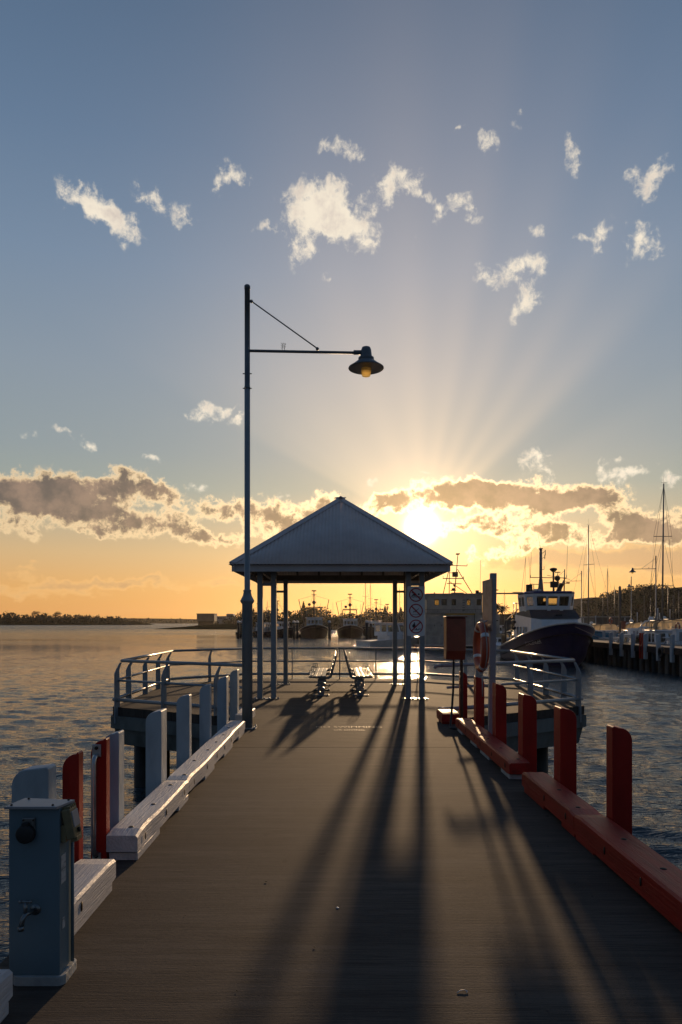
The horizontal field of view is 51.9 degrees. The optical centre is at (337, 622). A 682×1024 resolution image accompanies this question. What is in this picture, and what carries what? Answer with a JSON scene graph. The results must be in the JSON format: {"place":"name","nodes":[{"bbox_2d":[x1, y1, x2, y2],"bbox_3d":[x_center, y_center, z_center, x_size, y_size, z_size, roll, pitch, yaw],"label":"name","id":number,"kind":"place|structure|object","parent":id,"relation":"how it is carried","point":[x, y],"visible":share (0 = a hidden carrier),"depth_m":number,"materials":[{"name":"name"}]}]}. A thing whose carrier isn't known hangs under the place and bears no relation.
{"place":"outdoors","nodes":[
{"label":"outdoors","id":0,"kind":"place"},
{"bbox_2d":[0,611,152,624],"bbox_3d":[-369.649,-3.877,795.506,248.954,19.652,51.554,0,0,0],"label":"wooded shore","id":1,"kind":"structure","parent":0,"point":[11,617],"depth_m":783.83,"materials":[{"name":"plant"}]},
{"bbox_2d":[159,623,364,629],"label":"harbour shore","id":2,"kind":"structure","parent":0,"point":[223,626],"depth_m":334.85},
{"bbox_2d":[298,601,309,625],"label":"norfolk pine","id":3,"kind":"object","parent":2,"relation":"on","point":[303,610],"visible":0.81,"depth_m":289.53,"materials":[{"name":"green plant"}]},
{"bbox_2d":[235,606,403,627],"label":"harbour trees","id":4,"kind":"object","parent":2,"relation":"on","point":[293,617],"visible":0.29,"depth_m":324.88,"materials":[{"name":"plant"}]},
{"bbox_2d":[381,606,389,621],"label":"norfolk pine","id":5,"kind":"object","parent":2,"relation":"on","point":[384,611],"visible":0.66,"depth_m":299.53,"materials":[{"name":"green plant"}]},
{"bbox_2d":[397,607,403,622],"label":"norfolk pine","id":6,"kind":"object","parent":2,"relation":"on","point":[401,615],"visible":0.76,"depth_m":309.41,"materials":[{"name":"green plant"}]},
{"bbox_2d":[573,597,594,608],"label":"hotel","id":7,"kind":"structure","parent":2,"relation":"on","point":[576,602],"depth_m":341.83,"materials":[{"name":"beige"}]},
{"bbox_2d":[105,618,512,623],"bbox_3d":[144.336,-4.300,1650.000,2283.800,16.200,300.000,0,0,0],"label":"shore","id":8,"kind":"structure","parent":0,"point":[184,621],"depth_m":1620.63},
{"bbox_2d":[119,616,197,623],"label":"wooded far shore","id":9,"kind":"structure","parent":8,"relation":"on","point":[177,620],"depth_m":1532.03,"materials":[{"name":"green plant"}]},
{"bbox_2d":[306,608,317,623],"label":"broad tree","id":10,"kind":"object","parent":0,"point":[309,611],"visible":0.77,"depth_m":291.25,"materials":[{"name":"green plant"}]},
{"bbox_2d":[0,624,681,962],"bbox_3d":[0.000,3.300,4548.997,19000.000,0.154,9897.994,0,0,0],"label":"water","id":11,"kind":"structure","parent":0,"point":[56,693],"depth_m":30.76,"materials":[{"name":"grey liquid"}]},
{"bbox_2d":[237,621,239,638],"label":"mooring pile","id":12,"kind":"object","parent":11,"relation":"in","point":[238,629],"visible":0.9,"depth_m":139.80,"materials":[{"name":"grey"}]},
{"bbox_2d":[235,607,270,633],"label":"trawler","id":13,"kind":"object","parent":11,"relation":"on","point":[255,628],"visible":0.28,"depth_m":157.16,"materials":[{"name":"grey"}]},
{"bbox_2d":[236,628,300,636],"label":"floating dock","id":14,"kind":"object","parent":11,"relation":"on","point":[264,630],"visible":0.13,"depth_m":152.00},
{"bbox_2d":[263,601,292,637],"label":"trawler","id":15,"kind":"object","parent":11,"relation":"on","point":[280,632],"visible":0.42,"depth_m":149.71,"materials":[{"name":"grey"}]},
{"bbox_2d":[292,621,295,638],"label":"mooring pile","id":16,"kind":"object","parent":11,"relation":"in","point":[294,630],"visible":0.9,"depth_m":133.75,"materials":[{"name":"grey"}]},
{"bbox_2d":[296,620,298,638],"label":"mooring pile","id":17,"kind":"object","parent":11,"relation":"in","point":[297,629],"visible":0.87,"depth_m":137.79,"materials":[{"name":"grey"}]},
{"bbox_2d":[298,590,328,638],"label":"trawler","id":18,"kind":"object","parent":11,"relation":"on","point":[319,630],"visible":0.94,"depth_m":141.74,"materials":[{"name":"grey"}]},
{"bbox_2d":[328,620,330,638],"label":"mooring pile","id":19,"kind":"object","parent":11,"relation":"in","point":[329,629],"visible":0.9,"depth_m":135.80,"materials":[{"name":"grey"}]},
{"bbox_2d":[0,679,681,1023],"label":"concrete jetty","id":20,"kind":"object","parent":11,"relation":"in","point":[433,858],"visible":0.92,"depth_m":4.07,"materials":[{"name":"concrete"}]},
{"bbox_2d":[0,969,12,1022],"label":"kerb timber","id":21,"kind":"object","parent":20,"relation":"on","point":[6,985],"visible":1,"depth_m":2.83,"materials":[{"name":"wood"}]},
{"bbox_2d":[12,764,55,802],"bbox_3d":[-1.652,1.465,3.815,0.200,1.369,0.110,0,0,0],"label":"fender post","id":22,"kind":"object","parent":20,"relation":"attached to","point":[38,781],"visible":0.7,"depth_m":3.76,"materials":[{"name":"white paint"}]},
{"bbox_2d":[4,798,81,985],"bbox_3d":[-1.304,1.200,3.123,0.311,0.798,0.253,0,0,0],"label":"power pedestal","id":23,"kind":"object","parent":20,"relation":"on","point":[45,835],"visible":1,"depth_m":3.08,"materials":[{"name":"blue metal"}]},
{"bbox_2d":[62,750,82,862],"bbox_3d":[-1.602,1.466,4.240,0.100,1.368,0.080,0,0,0],"label":"fender post","id":24,"kind":"object","parent":20,"relation":"attached to","point":[72,779],"visible":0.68,"depth_m":4.20,"materials":[{"name":"red paint"}]},
{"bbox_2d":[74,859,115,934],"bbox_3d":[-1.438,1.504,3.845,0.214,0.190,0.750,0,0,0],"label":"kerb timber","id":25,"kind":"object","parent":20,"relation":"on","point":[94,879],"visible":0.45,"depth_m":3.90,"materials":[{"name":"wood"}]},
{"bbox_2d":[91,737,109,858],"bbox_3d":[-1.605,1.466,4.740,0.105,1.367,0.080,0,0,0],"label":"fender post","id":26,"kind":"object","parent":20,"relation":"attached to","point":[102,796],"visible":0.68,"depth_m":4.70,"materials":[{"name":"red paint"}]},
{"bbox_2d":[91,744,100,858],"bbox_3d":[-1.614,1.225,4.661,0.060,0.810,0.083,0,0,0],"label":"ladder handle","id":27,"kind":"object","parent":26,"relation":"attached to","point":[96,751],"visible":0.9,"depth_m":4.62,"materials":[{"name":"metal"}]},
{"bbox_2d":[106,730,123,830],"bbox_3d":[-1.612,1.466,5.035,0.120,1.368,0.130,0,0,0],"label":"fender post","id":28,"kind":"object","parent":20,"relation":"attached to","point":[116,777],"visible":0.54,"depth_m":4.97,"materials":[{"name":"white paint"}]},
{"bbox_2d":[106,780,188,859],"bbox_3d":[-1.438,1.504,5.500,0.214,0.190,1.640,0,0,0],"label":"kerb timber","id":29,"kind":"object","parent":20,"relation":"on","point":[134,833],"visible":0.98,"depth_m":5.09,"materials":[{"name":"wood"}]},
{"bbox_2d":[146,708,166,796],"bbox_3d":[-1.622,1.466,6.270,0.140,1.369,0.200,0,0,0],"label":"fender post","id":30,"kind":"object","parent":20,"relation":"attached to","point":[156,748],"visible":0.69,"depth_m":6.17,"materials":[{"name":"white paint"}]},
{"bbox_2d":[176,694,191,769],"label":"fender post","id":31,"kind":"object","parent":20,"relation":"attached to","point":[184,729],"visible":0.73,"depth_m":7.34,"materials":[{"name":"white paint"}]},
{"bbox_2d":[199,684,211,748],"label":"fender post","id":32,"kind":"object","parent":20,"relation":"attached to","point":[205,714],"visible":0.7,"depth_m":8.50,"materials":[{"name":"white paint"}]},
{"bbox_2d":[167,721,244,790],"bbox_3d":[-1.438,1.504,8.238,0.214,0.190,3.805,0,0,0],"label":"kerb timber","id":33,"kind":"object","parent":20,"relation":"on","point":[195,768],"visible":1,"depth_m":7.57,"materials":[{"name":"wood"}]},
{"bbox_2d":[217,676,228,731],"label":"fender post","id":34,"kind":"object","parent":20,"relation":"attached to","point":[222,701],"visible":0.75,"depth_m":9.79,"materials":[{"name":"white paint"}]},
{"bbox_2d":[230,669,238,720],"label":"fender post","id":35,"kind":"object","parent":20,"relation":"attached to","point":[234,692],"visible":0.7,"depth_m":10.86,"materials":[{"name":"white paint"}]},
{"bbox_2d":[235,708,254,720],"bbox_3d":[-1.468,1.504,11.185,0.214,0.190,0.870,0,0,0],"label":"kerb timber","id":36,"kind":"object","parent":20,"relation":"on","point":[238,716],"visible":0.14,"depth_m":10.79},
{"bbox_2d":[240,284,383,728],"bbox_3d":[-0.391,-1.740,10.550,2.178,6.679,0.536,0,0,0],"label":"street lamp","id":37,"kind":"object","parent":20,"relation":"on","point":[365,364],"visible":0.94,"depth_m":10.51,"materials":[{"name":"metal"}]},
{"bbox_2d":[309,649,337,695],"bbox_3d":[-0.312,1.135,16.460,0.632,0.927,2.680,0,0,0],"label":"bench","id":38,"kind":"object","parent":20,"relation":"on","point":[321,677],"visible":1,"depth_m":15.22,"materials":[{"name":"metal"}]},
{"bbox_2d":[228,496,452,698],"bbox_3d":[0.070,-0.670,16.300,4.521,4.539,4.521,0,0,0],"label":"picnic shelter","id":39,"kind":"object","parent":20,"relation":"on","point":[340,539],"visible":0.96,"depth_m":14.57,"materials":[{"name":"paint"}]},
{"bbox_2d":[407,586,424,635],"bbox_3d":[1.629,-0.228,14.555,0.367,1.033,0.016,0,0,0],"label":"warning sign","id":40,"kind":"object","parent":39,"relation":"attached to","point":[415,610],"visible":1,"depth_m":14.55,"materials":[{"name":"white"}]},
{"bbox_2d":[112,647,582,725],"bbox_3d":[0.156,1.302,15.751,9.078,1.196,8.069,0,0,0],"label":"guard railing","id":41,"kind":"object","parent":20,"relation":"on","point":[162,681],"visible":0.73,"depth_m":14.25,"materials":[{"name":"metal"}]},
{"bbox_2d":[343,649,372,695],"bbox_3d":[0.453,1.135,16.460,0.632,0.927,2.680,0,0,0],"label":"bench","id":42,"kind":"object","parent":20,"relation":"on","point":[358,677],"visible":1,"depth_m":15.20,"materials":[{"name":"metal"}]},
{"bbox_2d":[436,709,458,723],"bbox_3d":[1.763,1.509,11.255,0.274,0.180,0.590,0,0,0],"label":"kerb timber","id":43,"kind":"object","parent":20,"relation":"on","point":[443,716],"visible":0.89,"depth_m":10.99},
{"bbox_2d":[449,660,456,729],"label":"post","id":44,"kind":"object","parent":20,"relation":"on","point":[452,698],"visible":1,"depth_m":10.72,"materials":[{"name":"black metal"}]},
{"bbox_2d":[443,616,466,717],"bbox_3d":[1.827,1.005,10.875,0.345,2.190,0.350,0,0,0],"label":"rescue cabinet","id":45,"kind":"object","parent":20,"relation":"on","point":[454,637],"visible":0.94,"depth_m":10.72,"materials":[{"name":"brown metal"}]},
{"bbox_2d":[459,671,466,717],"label":"fender post","id":46,"kind":"object","parent":20,"relation":"attached to","point":[464,695],"visible":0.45,"depth_m":11.20,"materials":[{"name":"red paint"}]},
{"bbox_2d":[455,718,492,747],"bbox_3d":[1.850,1.505,9.598,0.210,0.186,1.625,0,0,0],"label":"kerb timber","id":47,"kind":"object","parent":20,"relation":"on","point":[471,729],"visible":0.88,"depth_m":9.51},
{"bbox_2d":[475,623,481,678],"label":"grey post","id":48,"kind":"object","parent":20,"relation":"on","point":[477,674],"visible":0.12,"depth_m":9.94,"materials":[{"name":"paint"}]},
{"bbox_2d":[474,676,483,727],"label":"fender post","id":49,"kind":"object","parent":20,"relation":"attached to","point":[478,708],"visible":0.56,"depth_m":9.93,"materials":[{"name":"red paint"}]},
{"bbox_2d":[482,573,497,733],"bbox_3d":[2.034,0.730,9.210,0.142,2.740,0.580,0,0,0],"label":"notice board post","id":50,"kind":"object","parent":20,"relation":"on","point":[489,592],"visible":0.72,"depth_m":9.14,"materials":[{"name":"metal"}]},
{"bbox_2d":[473,618,489,696],"bbox_3d":[1.906,0.460,9.160,0.173,1.019,0.750,0,0,0],"label":"lifebuoy","id":51,"kind":"object","parent":50,"relation":"hanging from","point":[481,647],"visible":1,"depth_m":9.01,"materials":[{"name":"orange"}]},
{"bbox_2d":[492,682,506,744],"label":"fender post","id":52,"kind":"object","parent":20,"relation":"attached to","point":[499,712],"visible":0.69,"depth_m":8.69,"materials":[{"name":"red paint"}]},
{"bbox_2d":[476,736,529,778],"bbox_3d":[1.838,1.504,7.925,0.214,0.190,1.690,0,0,0],"label":"kerb timber","id":53,"kind":"object","parent":20,"relation":"on","point":[511,763],"visible":0.98,"depth_m":7.54,"materials":[{"name":"wood"}]},
{"bbox_2d":[518,693,536,771],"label":"fender post","id":54,"kind":"object","parent":20,"relation":"attached to","point":[527,726],"visible":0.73,"depth_m":7.42,"materials":[{"name":"red paint"}]},
{"bbox_2d":[522,772,600,836],"bbox_3d":[1.845,1.502,5.915,0.210,0.192,1.470,0,0,0],"label":"kerb timber","id":55,"kind":"object","parent":20,"relation":"on","point":[564,805],"visible":0.94,"depth_m":5.75,"materials":[{"name":"wood"}]},
{"bbox_2d":[554,705,576,794],"bbox_3d":[2.034,1.453,6.265,0.145,1.394,0.190,0,0,0],"label":"fender post","id":56,"kind":"object","parent":20,"relation":"attached to","point":[565,747],"visible":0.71,"depth_m":6.17,"materials":[{"name":"red paint"}]},
{"bbox_2d":[606,724,631,833],"bbox_3d":[2.034,1.448,5.060,0.143,1.404,0.120,0,0,0],"label":"fender post","id":57,"kind":"object","parent":20,"relation":"attached to","point":[619,776],"visible":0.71,"depth_m":5.00,"materials":[{"name":"red paint"}]},
{"bbox_2d":[574,815,681,931],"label":"kerb timber","id":58,"kind":"object","parent":20,"relation":"on","point":[652,877],"visible":1,"depth_m":4.21,"materials":[{"name":"wood"}]},
{"bbox_2d":[336,594,363,637],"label":"trawler","id":59,"kind":"object","parent":11,"relation":"on","point":[350,630],"visible":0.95,"depth_m":145.98,"materials":[{"name":"grey metal"}]},
{"bbox_2d":[362,583,368,634],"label":"sailing yacht","id":60,"kind":"object","parent":11,"relation":"on","point":[365,586],"visible":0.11,"depth_m":179.21,"materials":[{"name":"grey"}]},
{"bbox_2d":[365,621,368,638],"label":"mooring pile","id":61,"kind":"object","parent":11,"relation":"in","point":[367,632],"visible":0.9,"depth_m":133.75,"materials":[{"name":"grey"}]},
{"bbox_2d":[369,621,371,637],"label":"mooring pile","id":62,"kind":"object","parent":11,"relation":"in","point":[370,631],"visible":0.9,"depth_m":141.75,"materials":[{"name":"grey"}]},
{"bbox_2d":[368,583,372,620],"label":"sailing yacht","id":63,"kind":"object","parent":11,"relation":"on","point":[370,603],"visible":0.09,"depth_m":185.24,"materials":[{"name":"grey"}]},
{"bbox_2d":[361,599,388,636],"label":"trawler","id":64,"kind":"object","parent":11,"relation":"on","point":[373,626],"visible":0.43,"depth_m":155.78,"materials":[{"name":"grey"}]},
{"bbox_2d":[356,623,418,649],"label":"motor cruiser","id":65,"kind":"object","parent":11,"relation":"on","point":[384,639],"visible":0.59,"depth_m":84.40,"materials":[{"name":"white plastic"}]},
{"bbox_2d":[375,604,399,638],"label":"trawler","id":66,"kind":"object","parent":11,"relation":"on","point":[387,617],"visible":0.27,"depth_m":112.53,"materials":[{"name":"grey"}]},
{"bbox_2d":[397,587,402,622],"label":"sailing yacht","id":67,"kind":"object","parent":11,"relation":"on","point":[399,606],"visible":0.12,"depth_m":199.30,"materials":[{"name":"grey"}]},
{"bbox_2d":[413,553,499,649],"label":"patrol vessel","id":68,"kind":"object","parent":11,"relation":"on","point":[453,604],"visible":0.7,"depth_m":84.07,"materials":[{"name":"grey"}]},
{"bbox_2d":[429,616,435,633],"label":"door","id":69,"kind":"structure","parent":68,"relation":"in","point":[432,619],"depth_m":83.94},
{"bbox_2d":[436,616,442,633],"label":"door","id":70,"kind":"structure","parent":68,"relation":"in","point":[439,619],"depth_m":83.94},
{"bbox_2d":[496,632,510,652],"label":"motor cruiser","id":71,"kind":"object","parent":11,"relation":"on","point":[497,642],"visible":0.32,"depth_m":76.79,"materials":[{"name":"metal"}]},
{"bbox_2d":[497,612,511,641],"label":"trawler","id":72,"kind":"object","parent":11,"relation":"on","point":[508,633],"visible":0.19,"depth_m":105.57,"materials":[{"name":"grey"}]},
{"bbox_2d":[502,589,507,631],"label":"sailing yacht","id":73,"kind":"object","parent":11,"relation":"on","point":[504,609],"visible":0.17,"depth_m":149.44,"materials":[{"name":"grey"}]},
{"bbox_2d":[500,614,511,634],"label":"shed","id":74,"kind":"structure","parent":11,"relation":"on","point":[509,623],"depth_m":150.00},
{"bbox_2d":[479,536,627,666],"bbox_3d":[16.464,-1.751,58.120,8.975,11.302,16.433,0,0,2],"label":"workboat","id":75,"kind":"object","parent":11,"relation":"on","point":[559,628],"visible":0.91,"depth_m":54.76,"materials":[{"name":"blue paint"}]},
{"bbox_2d":[527,597,532,605],"bbox_3d":[15.462,-1.670,56.097,0.158,0.746,0.732,0,0,-24],"label":"window","id":76,"kind":"structure","parent":75,"relation":"in","point":[530,599],"depth_m":56.15,"materials":[{"name":"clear glass"}]},
{"bbox_2d":[511,635,681,675],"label":"timber wharf","id":77,"kind":"structure","parent":11,"relation":"in","point":[597,650],"depth_m":49.32,"materials":[{"name":"wood"}]},
{"bbox_2d":[562,571,581,621],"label":"street lamp","id":78,"kind":"object","parent":77,"relation":"on","point":[581,593],"visible":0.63,"depth_m":69.46,"materials":[{"name":"metal"}]},
{"bbox_2d":[609,632,612,654],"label":"fender post","id":79,"kind":"object","parent":77,"relation":"attached to","point":[610,644],"visible":1,"depth_m":53.17,"materials":[{"name":"white paint"}]},
{"bbox_2d":[619,632,623,655],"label":"fender post","id":80,"kind":"object","parent":77,"relation":"attached to","point":[621,639],"visible":1,"depth_m":51.17,"materials":[{"name":"white paint"}]},
{"bbox_2d":[621,621,625,633],"bbox_3d":[24.308,1.005,59.575,0.345,2.190,0.350,0,0,0],"label":"rescue cabinet","id":81,"kind":"object","parent":77,"relation":"on","point":[623,624],"visible":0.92,"depth_m":59.42,"materials":[{"name":"brown metal"}]},
{"bbox_2d":[627,576,631,627],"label":"street lamp","id":82,"kind":"object","parent":77,"relation":"on","point":[628,586],"visible":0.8,"depth_m":77.96,"materials":[{"name":"metal"}]},
{"bbox_2d":[631,633,634,657],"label":"fender post","id":83,"kind":"object","parent":77,"relation":"attached to","point":[632,645],"visible":1,"depth_m":49.17,"materials":[{"name":"white paint"}]},
{"bbox_2d":[626,628,639,641],"bbox_3d":[23.600,1.030,55.800,0.900,1.100,0.700,0,0,0],"label":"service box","id":84,"kind":"object","parent":77,"relation":"on","point":[631,630],"visible":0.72,"depth_m":55.50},
{"bbox_2d":[639,633,640,657],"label":"fender post","id":85,"kind":"object","parent":77,"relation":"attached to","point":[639,645],"visible":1,"depth_m":48.16,"materials":[{"name":"red paint"}]},
{"bbox_2d":[630,556,656,629],"bbox_3d":[23.381,-1.740,53.600,2.178,6.679,0.536,0,0,0],"label":"street lamp","id":86,"kind":"object","parent":77,"relation":"on","point":[632,571],"visible":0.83,"depth_m":53.58,"materials":[{"name":"metal"}]},
{"bbox_2d":[643,633,647,658],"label":"fender post","id":87,"kind":"object","parent":77,"relation":"attached to","point":[645,644],"visible":1,"depth_m":47.17,"materials":[{"name":"white paint"}]},
{"bbox_2d":[656,634,660,660],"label":"fender post","id":88,"kind":"object","parent":77,"relation":"attached to","point":[658,640],"visible":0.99,"depth_m":45.31,"materials":[{"name":"white paint"}]},
{"bbox_2d":[658,646,664,657],"bbox_3d":[20.780,1.936,45.000,0.200,0.788,0.760,0,0,0],"label":"rubber fender","id":89,"kind":"object","parent":77,"relation":"hanging from","point":[661,654],"visible":1,"depth_m":44.84,"materials":[{"name":"black"}]},
{"bbox_2d":[670,634,674,661],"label":"fender post","id":90,"kind":"object","parent":77,"relation":"attached to","point":[672,646],"visible":1,"depth_m":43.40,"materials":[{"name":"white paint"}]},
{"bbox_2d":[671,629,681,644],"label":"service box","id":91,"kind":"object","parent":77,"relation":"on","point":[678,635],"visible":0.86,"depth_m":48.60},
{"bbox_2d":[575,524,618,638],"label":"sailing yacht","id":92,"kind":"object","parent":11,"relation":"on","point":[588,564],"visible":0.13,"depth_m":65.63,"materials":[{"name":"grey"}]},
{"bbox_2d":[589,616,621,632],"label":"motor cruiser","id":93,"kind":"object","parent":11,"relation":"on","point":[606,630],"visible":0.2,"depth_m":72.50,"materials":[{"name":"metal"}]},
{"bbox_2d":[592,633,618,639],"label":"covered dinghy","id":94,"kind":"object","parent":11,"relation":"on","point":[600,635],"depth_m":65.54,"materials":[{"name":"blue fabric"}]},
{"bbox_2d":[602,569,612,629],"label":"sailing yacht","id":95,"kind":"object","parent":11,"relation":"on","point":[607,582],"visible":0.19,"depth_m":87.46,"materials":[{"name":"grey"}]},
{"bbox_2d":[605,584,618,629],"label":"sailing yacht","id":96,"kind":"object","parent":11,"relation":"on","point":[614,607],"visible":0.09,"depth_m":104.52,"materials":[{"name":"grey"}]},
{"bbox_2d":[619,586,620,633],"bbox_3d":[24.900,0.200,61.800,0.220,6.800,0.209,0,0,0],"label":"mooring pole","id":97,"kind":"object","parent":11,"relation":"in","point":[619,609],"visible":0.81,"depth_m":61.72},
{"bbox_2d":[623,612,654,632],"bbox_3d":[26.950,1.375,61.736,3.000,4.550,9.117,0,0,12],"label":"motor cruiser","id":98,"kind":"object","parent":11,"relation":"on","point":[631,621],"visible":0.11,"depth_m":64.09,"materials":[{"name":"white plastic"}]},
{"bbox_2d":[618,616,660,642],"bbox_3d":[23.699,1.567,55.785,2.520,4.095,7.125,0,0,-8],"label":"motor cruiser","id":99,"kind":"object","parent":11,"relation":"on","point":[627,636],"visible":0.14,"depth_m":54.05,"materials":[{"name":"metal"}]},
{"bbox_2d":[638,619,674,641],"bbox_3d":[24.791,1.664,55.301,2.380,3.868,6.730,0,0,-14],"label":"motor cruiser","id":100,"kind":"object","parent":11,"relation":"on","point":[672,627],"visible":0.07,"depth_m":53.47,"materials":[{"name":"metal"}]},
{"bbox_2d":[644,482,677,629],"bbox_3d":[28.053,-4.450,60.982,3.200,16.300,10.513,1,0,8],"label":"sailing yacht","id":101,"kind":"object","parent":11,"relation":"on","point":[662,536],"visible":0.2,"depth_m":60.17,"materials":[{"name":"white"}]},
{"bbox_2d":[640,608,681,644],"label":"motor cruiser","id":102,"kind":"object","parent":11,"relation":"on","point":[665,633],"visible":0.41,"depth_m":52.39,"materials":[{"name":"metal"}]},
{"bbox_2d":[657,616,681,628],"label":"motor cruiser","id":103,"kind":"object","parent":11,"relation":"on","point":[664,617],"visible":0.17,"depth_m":70.20,"materials":[{"name":"metal"}]},
{"bbox_2d":[0,0,681,618],"label":"sky","id":104,"kind":"structure","parent":0,"point":[481,197],"materials":[{"name":"blue"}]},
{"bbox_2d":[580,616,630,630],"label":"boat shed","id":105,"kind":"object","parent":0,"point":[623,618],"visible":0.34,"depth_m":130.00,"materials":[{"name":"black"}]},
{"bbox_2d":[573,583,681,629],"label":"hill","id":106,"kind":"structure","parent":0,"point":[643,590],"depth_m":292.99,"materials":[{"name":"plant"}]},
{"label":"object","id":107,"kind":"structure","parent":0,"visible":0},
{"bbox_2d":[196,613,216,624],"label":"waterfront building","id":108,"kind":"structure","parent":107,"relation":"on","point":[206,618],"depth_m":677.00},
{"bbox_2d":[217,614,234,623],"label":"white building","id":109,"kind":"structure","parent":107,"relation":"on","point":[220,619],"depth_m":660.00,"materials":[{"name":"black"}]},
{"bbox_2d":[214,615,241,623],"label":"trees","id":110,"kind":"object","parent":107,"relation":"on","point":[233,620],"visible":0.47,"depth_m":656.21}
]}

